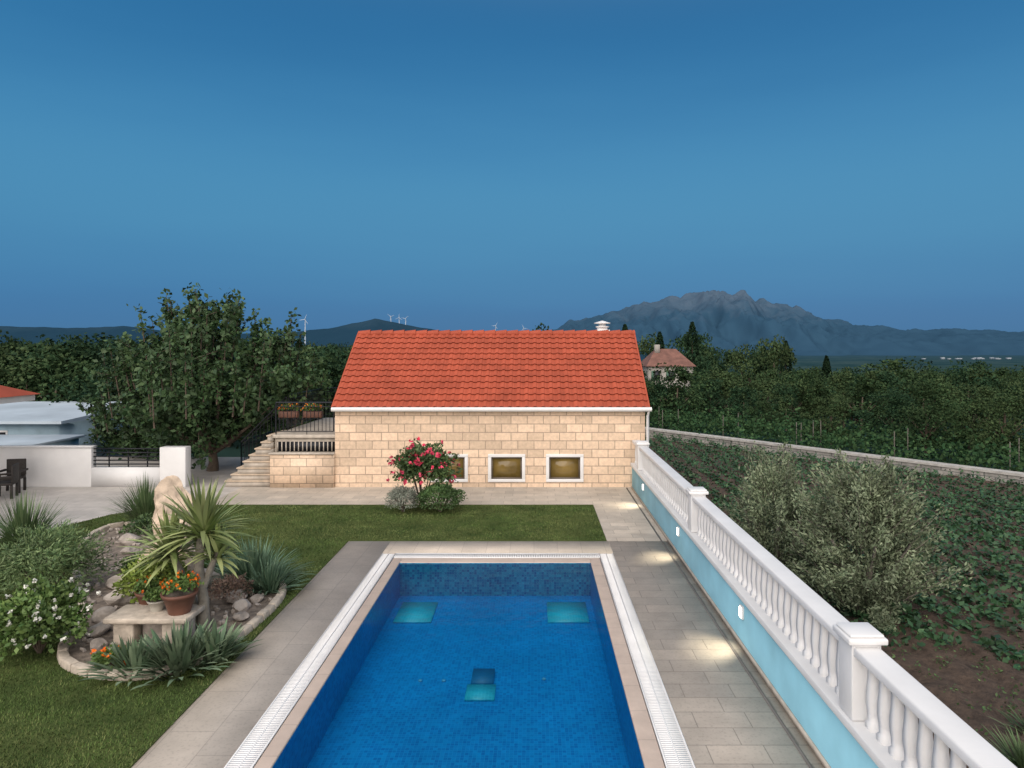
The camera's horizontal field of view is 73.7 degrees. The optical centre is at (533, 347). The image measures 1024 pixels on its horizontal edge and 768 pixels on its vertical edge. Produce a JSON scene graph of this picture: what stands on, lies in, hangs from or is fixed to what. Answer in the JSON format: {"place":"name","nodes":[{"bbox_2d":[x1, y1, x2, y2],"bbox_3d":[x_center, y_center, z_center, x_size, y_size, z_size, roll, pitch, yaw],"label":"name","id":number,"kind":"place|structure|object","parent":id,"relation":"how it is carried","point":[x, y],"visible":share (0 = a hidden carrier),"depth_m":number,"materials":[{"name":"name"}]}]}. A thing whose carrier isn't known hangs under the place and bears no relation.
{"place":"outdoors","nodes":[
{"label":"outdoors","id":0,"kind":"place"},
{"bbox_2d":[0,385,38,403],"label":"roof","id":1,"kind":"object","parent":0,"point":[10,395],"visible":1,"depth_m":19.87,"materials":[{"name":"tile"}]},
{"bbox_2d":[0,447,95,486],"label":"wall","id":2,"kind":"structure","parent":0,"point":[59,467],"depth_m":21.20,"materials":[{"name":"white paint"}]},
{"bbox_2d":[0,445,96,447],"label":"coping","id":3,"kind":"object","parent":2,"relation":"on","point":[46,446],"visible":1,"depth_m":21.17,"materials":[{"name":"white paint"}]},
{"bbox_2d":[224,430,285,486],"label":"stone staircase","id":4,"kind":"structure","parent":0,"point":[253,470],"depth_m":21.15,"materials":[{"name":"stone"}]},
{"bbox_2d":[241,396,286,458],"bbox_3d":[-8.900,2.892,22.500,1.538,2.617,0.048,0,0,0],"label":"metal railing","id":5,"kind":"object","parent":4,"relation":"on","point":[260,428],"visible":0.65,"depth_m":22.49,"materials":[{"name":"black metal"}]},
{"bbox_2d":[0,504,606,767],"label":"lawn","id":6,"kind":"structure","parent":0,"point":[53,714],"depth_m":9.42,"materials":[{"name":"green plant"}]},
{"bbox_2d":[0,489,77,550],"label":"grass clump","id":7,"kind":"object","parent":6,"relation":"on","point":[21,515],"visible":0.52,"depth_m":14.53,"materials":[{"name":"green plant"}]},
{"bbox_2d":[0,574,100,660],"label":"daisy bush","id":8,"kind":"object","parent":6,"relation":"on","point":[47,606],"visible":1,"depth_m":9.42,"materials":[{"name":"green plant"}]},
{"bbox_2d":[0,519,119,595],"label":"rosemary bush","id":9,"kind":"object","parent":6,"relation":"on","point":[67,555],"visible":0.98,"depth_m":11.73,"materials":[{"name":"green plant"}]},
{"bbox_2d":[101,470,160,520],"bbox_3d":[-9.492,3.643,16.712,2.031,1.315,2.170,0,0,0],"label":"grass clump","id":10,"kind":"object","parent":6,"relation":"on","point":[143,503],"visible":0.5,"depth_m":16.48,"materials":[{"name":"green plant"}]},
{"bbox_2d":[69,525,276,678],"bbox_3d":[-6.878,4.287,13.044,3.269,0.045,9.211,0,0,-32],"label":"flower bed","id":11,"kind":"object","parent":6,"relation":"on","point":[77,653],"visible":0.2,"depth_m":11.49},
{"bbox_2d":[90,643,128,668],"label":"marigold clump","id":12,"kind":"object","parent":11,"relation":"on","point":[100,657],"visible":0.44,"depth_m":9.07,"materials":[{"name":"green plant"}]},
{"bbox_2d":[77,631,166,685],"bbox_3d":[-5.276,4.027,8.954,1.176,0.546,1.193,0,0,19],"label":"agave plant","id":13,"kind":"object","parent":11,"relation":"on","point":[134,649],"visible":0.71,"depth_m":8.89,"materials":[{"name":"green plant"}]},
{"bbox_2d":[109,549,143,572],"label":"ground cover","id":14,"kind":"object","parent":11,"relation":"on","point":[123,566],"visible":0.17,"depth_m":12.74,"materials":[{"name":"green plant"}]},
{"bbox_2d":[118,512,153,534],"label":"ground cover","id":15,"kind":"object","parent":11,"relation":"on","point":[146,520],"visible":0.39,"depth_m":15.34,"materials":[{"name":"green plant"}]},
{"bbox_2d":[111,553,190,602],"bbox_3d":[-5.990,3.756,10.754,1.110,1.099,1.082,0,0,30],"label":"lime shrub","id":16,"kind":"object","parent":11,"relation":"on","point":[167,571],"visible":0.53,"depth_m":10.50,"materials":[{"name":"green plant"}]},
{"bbox_2d":[103,604,204,644],"bbox_3d":[-5.550,4.065,10.010,1.200,0.410,0.580,0,0,0],"label":"stone bench","id":17,"kind":"object","parent":11,"relation":"on","point":[127,621],"visible":0.71,"depth_m":9.81,"materials":[{"name":"beige stone"}]},
{"bbox_2d":[133,575,167,604],"bbox_3d":[-5.855,3.695,10.400,0.498,0.490,0.477,0,0,37],"label":"flower pot","id":18,"kind":"object","parent":17,"relation":"on","point":[140,584],"visible":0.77,"depth_m":10.28,"materials":[{"name":"ceramic"}]},
{"bbox_2d":[142,586,169,611],"bbox_3d":[-5.539,3.689,10.048,0.430,0.342,0.379,0,0,0],"label":"flower pot","id":19,"kind":"object","parent":17,"relation":"on","point":[153,600],"visible":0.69,"depth_m":9.96,"materials":[{"name":"white ceramic"}]},
{"bbox_2d":[157,571,203,615],"bbox_3d":[-5.180,3.571,9.978,0.596,0.578,0.578,0,0,30],"label":"flower pot","id":20,"kind":"object","parent":17,"relation":"on","point":[178,598],"visible":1,"depth_m":9.87,"materials":[{"name":"ceramic"}]},
{"bbox_2d":[138,475,194,575],"bbox_3d":[-6.284,3.317,11.710,1.072,2.214,0.781,0,0,0],"label":"boulder","id":21,"kind":"object","parent":11,"relation":"on","point":[165,486],"visible":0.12,"depth_m":11.66,"materials":[{"name":"beige stone"}]},
{"bbox_2d":[57,521,286,680],"bbox_3d":[-6.879,4.238,13.015,3.324,0.124,9.144,0,0,-32],"label":"bed edging","id":22,"kind":"object","parent":11,"relation":"on","point":[67,661],"visible":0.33,"depth_m":9.62,"materials":[{"name":"stone"}]},
{"bbox_2d":[88,533,263,650],"bbox_3d":[-6.549,4.158,12.705,2.500,0.429,6.355,0,0,-27],"label":"rockery","id":23,"kind":"object","parent":11,"relation":"on","point":[241,605],"visible":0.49,"depth_m":11.21,"materials":[{"name":"grey stone"}]},
{"bbox_2d":[80,526,271,665],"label":"pebbles","id":24,"kind":"object","parent":11,"relation":"on","point":[215,607],"visible":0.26,"depth_m":11.49,"materials":[{"name":"grey stone"}]},
{"bbox_2d":[116,618,246,689],"bbox_3d":[-4.705,3.966,9.170,1.557,0.667,1.811,0,0,0],"label":"agave plant","id":25,"kind":"object","parent":11,"relation":"on","point":[176,650],"visible":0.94,"depth_m":9.05,"materials":[{"name":"green plant"}]},
{"bbox_2d":[119,474,261,630],"bbox_3d":[-5.195,3.080,10.339,2.151,2.453,1.788,0,0,0],"label":"yucca plant","id":26,"kind":"object","parent":11,"relation":"on","point":[201,518],"visible":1,"depth_m":10.24,"materials":[{"name":"green plant"}]},
{"bbox_2d":[181,617,262,669],"bbox_3d":[-4.398,4.002,9.415,1.158,0.597,1.188,0,0,-44],"label":"agave plant","id":27,"kind":"object","parent":11,"relation":"on","point":[215,638],"visible":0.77,"depth_m":9.34,"materials":[{"name":"green plant"}]},
{"bbox_2d":[204,553,243,572],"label":"ground cover","id":28,"kind":"object","parent":11,"relation":"on","point":[207,562],"visible":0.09,"depth_m":12.84,"materials":[{"name":"green plant"}]},
{"bbox_2d":[208,572,253,602],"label":"heather shrub","id":29,"kind":"object","parent":11,"relation":"on","point":[228,582],"visible":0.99,"depth_m":11.41,"materials":[{"name":"brown plant"}]},
{"bbox_2d":[205,535,315,595],"bbox_3d":[-5.102,3.828,12.412,2.089,0.946,2.091,0,0,-44],"label":"iris clump","id":30,"kind":"object","parent":11,"relation":"on","point":[245,566],"visible":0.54,"depth_m":12.46,"materials":[{"name":"green plant"}]},
{"bbox_2d":[242,555,309,594],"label":"iris clump","id":31,"kind":"object","parent":11,"relation":"on","point":[265,588],"visible":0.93,"depth_m":11.95,"materials":[{"name":"green plant"}]},
{"bbox_2d":[383,484,419,511],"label":"sage bush","id":32,"kind":"object","parent":6,"relation":"on","point":[396,493],"visible":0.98,"depth_m":17.71,"materials":[{"name":"green plant"}]},
{"bbox_2d":[386,437,462,506],"bbox_3d":[-2.963,3.334,18.312,2.083,1.944,1.483,0,0,0],"label":"rose bush","id":33,"kind":"object","parent":6,"relation":"on","point":[419,461],"visible":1,"depth_m":17.98,"materials":[{"name":"green plant"}]},
{"bbox_2d":[414,482,467,511],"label":"boxwood bush","id":34,"kind":"object","parent":6,"relation":"on","point":[426,494],"visible":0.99,"depth_m":17.61,"materials":[{"name":"green plant"}]},
{"bbox_2d":[0,319,649,358],"bbox_3d":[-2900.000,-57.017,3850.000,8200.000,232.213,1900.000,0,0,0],"label":"hills","id":35,"kind":"structure","parent":0,"point":[343,334],"depth_m":3803.75,"materials":[{"name":"green plant"}]},
{"bbox_2d":[0,457,666,540],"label":"paving","id":36,"kind":"structure","parent":0,"point":[621,516],"depth_m":19.62,"materials":[{"name":"stone"}]},
{"bbox_2d":[0,463,18,498],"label":"garden chair","id":37,"kind":"object","parent":36,"relation":"on","point":[14,474],"visible":0.99,"depth_m":19.56,"materials":[{"name":"wicker"}]},
{"bbox_2d":[0,458,27,492],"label":"garden chair","id":38,"kind":"object","parent":36,"relation":"on","point":[23,469],"visible":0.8,"depth_m":20.59,"materials":[{"name":"wicker"}]},
{"bbox_2d":[91,466,159,486],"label":"wall","id":39,"kind":"structure","parent":36,"relation":"on","point":[111,476],"depth_m":21.20,"materials":[{"name":"white paint"}]},
{"bbox_2d":[93,448,159,466],"bbox_3d":[-12.675,3.422,21.325,2.130,0.595,0.070,0,0,0],"label":"grille","id":40,"kind":"object","parent":39,"relation":"on","point":[128,460],"visible":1,"depth_m":21.29,"materials":[{"name":"metal"}]},
{"bbox_2d":[160,446,190,486],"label":"pillar","id":41,"kind":"structure","parent":36,"relation":"on","point":[175,460],"depth_m":21.15,"materials":[{"name":"white paint"}]},
{"bbox_2d":[83,282,332,471],"bbox_3d":[-11.227,1.012,24.189,8.553,6.667,7.200,0,0,37],"label":"tree","id":42,"kind":"object","parent":36,"relation":"on","point":[199,408],"visible":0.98,"depth_m":22.92,"materials":[{"name":"green plant"}]},
{"bbox_2d":[241,431,273,465],"bbox_3d":[-9.700,3.638,24.002,0.048,1.124,3.038,0,0,-2],"label":"metal railing","id":43,"kind":"object","parent":36,"relation":"on","point":[264,437],"visible":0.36,"depth_m":23.20,"materials":[{"name":"black metal"}]},
{"bbox_2d":[268,418,334,487],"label":"stone terrace","id":44,"kind":"structure","parent":36,"relation":"on","point":[300,460],"depth_m":21.00,"materials":[{"name":"stone"}]},
{"bbox_2d":[275,402,333,434],"bbox_3d":[-7.150,2.188,21.300,1.838,1.024,0.048,0,0,0],"label":"metal railing","id":45,"kind":"object","parent":44,"relation":"on","point":[295,406],"visible":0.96,"depth_m":21.29,"materials":[{"name":"black metal"}]},
{"bbox_2d":[278,403,300,419],"bbox_3d":[-7.709,1.989,21.547,0.732,0.522,0.473,0,0,0],"label":"flower box","id":46,"kind":"object","parent":45,"relation":"attached to","point":[289,414],"visible":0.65,"depth_m":21.50,"materials":[{"name":"ceramic"}]},
{"bbox_2d":[301,403,321,419],"bbox_3d":[-6.992,1.982,21.549,0.734,0.537,0.478,0,0,0],"label":"flower box","id":47,"kind":"object","parent":45,"relation":"attached to","point":[312,413],"visible":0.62,"depth_m":21.50,"materials":[{"name":"ceramic"}]},
{"bbox_2d":[288,387,337,429],"bbox_3d":[-7.152,2.113,24.479,1.943,1.174,3.890,0,0,0],"label":"metal railing","id":48,"kind":"object","parent":44,"relation":"on","point":[315,396],"visible":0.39,"depth_m":25.19,"materials":[{"name":"black metal"}]},
{"bbox_2d":[335,412,644,486],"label":"front wall","id":49,"kind":"structure","parent":36,"relation":"on","point":[368,445],"depth_m":21.10,"materials":[{"name":"stone"}]},
{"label":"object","id":50,"kind":"object","parent":36,"relation":"on","visible":0},
{"bbox_2d":[431,454,467,481],"bbox_3d":[-2.620,3.710,21.130,1.160,0.860,0.140,0,0,0],"label":"window frame","id":51,"kind":"object","parent":50,"relation":"attached to","point":[466,469],"visible":0.49,"depth_m":21.06,"materials":[{"name":"white stone"}]},
{"bbox_2d":[437,457,464,478],"bbox_3d":[-2.620,3.710,21.145,0.960,0.680,0.049,0,0,0],"label":"window sash","id":52,"kind":"object","parent":51,"relation":"in","point":[463,458],"depth_m":21.12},
{"bbox_2d":[447,459,462,476],"bbox_3d":[-2.620,3.710,21.180,0.960,0.680,0.020,0,0,0],"label":"window pane","id":53,"kind":"object","parent":52,"relation":"in","point":[454,467],"visible":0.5,"depth_m":21.17,"materials":[{"name":"glass"}]},
{"bbox_2d":[488,454,524,481],"bbox_3d":[-0.845,3.710,21.130,1.150,0.860,0.140,0,0,0],"label":"window frame","id":54,"kind":"object","parent":50,"relation":"attached to","point":[506,455],"visible":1,"depth_m":21.06,"materials":[{"name":"white stone"}]},
{"bbox_2d":[491,457,521,478],"bbox_3d":[-0.845,3.710,21.145,0.950,0.680,0.049,0,0,0],"label":"window sash","id":55,"kind":"object","parent":54,"relation":"in","point":[492,458],"depth_m":21.12,"materials":[{"name":"brown wood"}]},
{"bbox_2d":[493,459,519,476],"bbox_3d":[-0.845,3.710,21.180,0.950,0.680,0.020,0,0,0],"label":"window pane","id":56,"kind":"object","parent":55,"relation":"in","point":[506,467],"visible":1,"depth_m":21.17,"materials":[{"name":"glass"}]},
{"bbox_2d":[546,454,583,481],"bbox_3d":[0.950,3.710,21.130,1.160,0.860,0.140,0,0,0],"label":"window frame","id":57,"kind":"object","parent":50,"relation":"attached to","point":[581,456],"visible":1,"depth_m":21.06,"materials":[{"name":"white stone"}]},
{"bbox_2d":[549,457,579,478],"bbox_3d":[0.950,3.710,21.145,0.960,0.680,0.049,0,0,0],"label":"window sash","id":58,"kind":"object","parent":57,"relation":"in","point":[550,458],"depth_m":21.12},
{"bbox_2d":[551,459,578,476],"bbox_3d":[0.950,3.710,21.180,0.960,0.680,0.020,0,0,0],"label":"window pane","id":59,"kind":"object","parent":58,"relation":"in","point":[564,467],"visible":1,"depth_m":21.17,"materials":[{"name":"glass"}]},
{"bbox_2d":[131,488,823,767],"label":"pool deck","id":60,"kind":"structure","parent":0,"point":[729,711],"depth_m":9.22,"materials":[{"name":"stone"}]},
{"bbox_2d":[224,553,695,767],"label":"swimming pool","id":61,"kind":"structure","parent":60,"relation":"in","point":[446,660],"depth_m":9.93,"materials":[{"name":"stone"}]},
{"bbox_2d":[332,334,648,406],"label":"roof front","id":62,"kind":"structure","parent":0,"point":[491,370],"depth_m":22.30,"materials":[{"name":"ceramic"}]},
{"bbox_3d":[-1.330,0.652,25.717,9.720,2.376,3.227,0,0,0],"label":"roof back","id":63,"kind":"object","parent":62,"relation":"attached to","visible":0},
{"bbox_2d":[331,333,358,406],"bbox_3d":[-6.195,0.690,22.510,0.050,2.500,3.180,0,0,0],"label":"verge board","id":64,"kind":"object","parent":63,"relation":"attached to","point":[345,368],"visible":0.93,"depth_m":22.48,"materials":[{"name":"ceramic"}]},
{"bbox_2d":[358,330,634,334],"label":"ridge tiles","id":65,"kind":"object","parent":63,"relation":"attached to","point":[494,332],"visible":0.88,"depth_m":24.00,"materials":[{"name":"ceramic"}]},
{"bbox_2d":[594,321,609,329],"bbox_3d":[2.450,-0.640,24.500,0.580,0.680,0.580,0,0,0],"label":"chimney pot","id":66,"kind":"object","parent":63,"relation":"on","point":[602,325],"visible":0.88,"depth_m":24.33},
{"bbox_2d":[634,334,649,406],"bbox_3d":[3.535,0.690,22.510,0.050,2.500,3.180,0,0,0],"label":"verge board","id":67,"kind":"object","parent":63,"relation":"attached to","point":[642,369],"visible":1,"depth_m":22.37,"materials":[{"name":"ceramic"}]},
{"bbox_2d":[0,0,1023,333],"label":"sky","id":68,"kind":"structure","parent":0,"point":[451,165],"materials":[{"name":"blue"}]},
{"bbox_2d":[143,355,1023,469],"bbox_3d":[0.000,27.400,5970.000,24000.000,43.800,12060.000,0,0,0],"label":"ground","id":69,"kind":"structure","parent":0,"point":[836,362],"depth_m":1923.23,"materials":[{"name":"green plant"}]},
{"bbox_2d":[0,401,129,455],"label":"outbuilding","id":70,"kind":"structure","parent":69,"relation":"on","point":[43,423],"depth_m":30.59,"materials":[{"name":"paint"}]},
{"bbox_2d":[75,356,202,461],"bbox_3d":[-14.901,2.830,27.953,6.231,5.367,5.505,0,0,0],"label":"walnut tree","id":71,"kind":"object","parent":69,"relation":"on","point":[106,425],"visible":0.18,"depth_m":26.54,"materials":[{"name":"green plant"}]},
{"bbox_2d":[0,323,1023,461],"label":"woodland","id":72,"kind":"object","parent":69,"relation":"on","point":[52,372],"visible":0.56,"depth_m":46.24,"materials":[{"name":"green plant"}]},
{"bbox_2d":[622,324,627,330],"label":"cypress tree","id":73,"kind":"object","parent":69,"relation":"on","point":[624,327],"visible":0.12,"depth_m":89.83,"materials":[{"name":"green plant"}]},
{"bbox_2d":[653,331,664,350],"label":"cypress tree","id":74,"kind":"object","parent":69,"relation":"on","point":[660,341],"visible":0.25,"depth_m":94.76,"materials":[{"name":"green plant"}]},
{"bbox_2d":[641,345,694,413],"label":"stone farmhouse","id":75,"kind":"object","parent":69,"relation":"on","point":[671,357],"visible":0.25,"depth_m":78.60,"materials":[{"name":"stone"}]},
{"bbox_2d":[654,371,688,379],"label":"windows","id":76,"kind":"structure","parent":75,"relation":"in","point":[657,373],"depth_m":77.96,"materials":[{"name":"glass"}]},
{"bbox_2d":[685,321,700,411],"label":"cypress tree","id":77,"kind":"object","parent":69,"relation":"on","point":[691,331],"visible":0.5,"depth_m":87.69,"materials":[{"name":"green plant"}]},
{"bbox_2d":[649,430,787,455],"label":"wall","id":78,"kind":"structure","parent":69,"relation":"on","point":[720,441],"depth_m":37.67,"materials":[{"name":"stone"}]},
{"bbox_2d":[649,428,791,446],"bbox_3d":[10.050,4.970,38.300,0.520,0.100,9.464,0,0,-39],"label":"cap","id":79,"kind":"object","parent":78,"relation":"on","point":[717,437],"visible":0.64,"depth_m":37.86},
{"bbox_2d":[632,468,878,767],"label":"wall","id":80,"kind":"structure","parent":69,"relation":"on","point":[836,743],"depth_m":8.59,"materials":[{"name":"blue paint"}]},
{"bbox_2d":[677,526,679,536],"bbox_3d":[2.977,3.790,14.100,0.044,0.180,0.120,0,0,0],"label":"wall lamp","id":81,"kind":"object","parent":80,"relation":"attached to","point":[678,531],"visible":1,"depth_m":14.04,"materials":[{"name":"white plastic"}]},
{"bbox_2d":[631,486,830,767],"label":"skirting","id":82,"kind":"object","parent":80,"relation":"attached to","point":[811,744],"visible":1,"depth_m":9.27,"materials":[{"name":"stone"}]},
{"bbox_2d":[739,604,743,619],"bbox_3d":[2.977,3.790,9.800,0.044,0.180,0.120,0,0,0],"label":"wall lamp","id":83,"kind":"object","parent":80,"relation":"attached to","point":[741,611],"visible":1,"depth_m":9.76,"materials":[{"name":"white plastic"}]},
{"bbox_2d":[630,463,902,767],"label":"ledge","id":84,"kind":"object","parent":80,"relation":"on","point":[876,751],"visible":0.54,"depth_m":7.89,"materials":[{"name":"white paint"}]},
{"bbox_2d":[637,445,880,720],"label":"posts","id":85,"kind":"object","parent":84,"relation":"on","point":[853,670],"visible":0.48,"depth_m":6.48,"materials":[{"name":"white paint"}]},
{"bbox_2d":[635,441,887,645],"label":"post caps","id":86,"kind":"object","parent":85,"relation":"on","point":[858,633],"visible":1,"depth_m":6.50,"materials":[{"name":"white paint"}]},
{"bbox_2d":[635,446,969,767],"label":"balusters","id":87,"kind":"object","parent":84,"relation":"on","point":[902,733],"visible":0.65,"depth_m":7.51,"materials":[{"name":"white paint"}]},
{"bbox_2d":[632,440,1016,767],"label":"top rail","id":88,"kind":"object","parent":87,"relation":"on","point":[964,742],"visible":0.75,"depth_m":6.08,"materials":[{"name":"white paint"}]},
{"bbox_2d":[757,347,769,395],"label":"cypress tree","id":89,"kind":"object","parent":69,"relation":"on","point":[759,368],"visible":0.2,"depth_m":91.82,"materials":[{"name":"green plant"}]},
{"bbox_2d":[779,340,792,376],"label":"cypress tree","id":90,"kind":"object","parent":69,"relation":"on","point":[785,366],"visible":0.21,"depth_m":89.75,"materials":[{"name":"green plant"}]},
{"bbox_2d":[820,355,831,378],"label":"cypress tree","id":91,"kind":"object","parent":69,"relation":"on","point":[826,367],"visible":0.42,"depth_m":83.77,"materials":[{"name":"green plant"}]},
{"bbox_2d":[645,397,1023,471],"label":"vineyard","id":92,"kind":"object","parent":69,"relation":"on","point":[793,432],"visible":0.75,"depth_m":35.57,"materials":[{"name":"green plant"}]},
{"bbox_2d":[788,448,1020,484],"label":"wall","id":93,"kind":"structure","parent":69,"relation":"on","point":[947,471],"depth_m":29.76,"materials":[{"name":"stone"}]},
{"bbox_2d":[788,445,1023,476],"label":"cap","id":94,"kind":"object","parent":93,"relation":"on","point":[980,469],"visible":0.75,"depth_m":29.64,"materials":[{"name":"grey concrete"}]},
{"bbox_2d":[921,357,1011,358],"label":"village","id":95,"kind":"object","parent":69,"relation":"on","point":[972,358],"visible":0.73,"depth_m":2981.62,"materials":[{"name":"white"}]},
{"bbox_2d":[552,290,1023,355],"bbox_3d":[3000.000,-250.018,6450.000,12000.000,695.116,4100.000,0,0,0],"label":"mountain","id":96,"kind":"structure","parent":0,"point":[724,320],"depth_m":5777.06,"materials":[{"name":"stone"}]},
{"bbox_2d":[645,432,1023,767],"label":"crop field","id":97,"kind":"structure","parent":0,"point":[959,651],"depth_m":15.16,"materials":[{"name":"green plant"}]},
{"bbox_2d":[718,435,975,634],"bbox_3d":[6.367,3.852,14.934,3.647,3.623,5.406,0,0,-22],"label":"olive tree","id":98,"kind":"object","parent":97,"relation":"on","point":[840,511],"visible":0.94,"depth_m":13.65,"materials":[{"name":"green plant"}]},
{"bbox_2d":[979,722,1023,767],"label":"weed clump","id":99,"kind":"object","parent":97,"relation":"on","point":[1018,754],"visible":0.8,"depth_m":8.88,"materials":[{"name":"green plant"}]},
{"bbox_2d":[988,705,1023,734],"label":"weed clump","id":100,"kind":"object","parent":97,"relation":"on","point":[1020,721],"visible":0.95,"depth_m":9.69,"materials":[{"name":"green plant"}]},
{"bbox_3d":[-1.310,1.920,21.039,9.740,0.080,0.118,0,0,0],"label":"fascia","id":101,"kind":"object","parent":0,"visible":0},
{"bbox_2d":[331,407,651,411],"bbox_3d":[-1.300,1.880,20.900,9.800,0.133,0.140,0,0,0],"label":"gutter","id":102,"kind":"object","parent":101,"relation":"attached to","point":[491,409],"visible":1,"depth_m":20.84,"materials":[{"name":"white paint"}]},
{"bbox_2d":[646,412,649,446],"bbox_3d":[3.509,2.990,20.962,0.092,2.221,0.206,0,0,-11],"label":"downpipe","id":103,"kind":"object","parent":102,"relation":"attached to","point":[647,427],"visible":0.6,"depth_m":20.97,"materials":[{"name":"white metal"}]}
]}

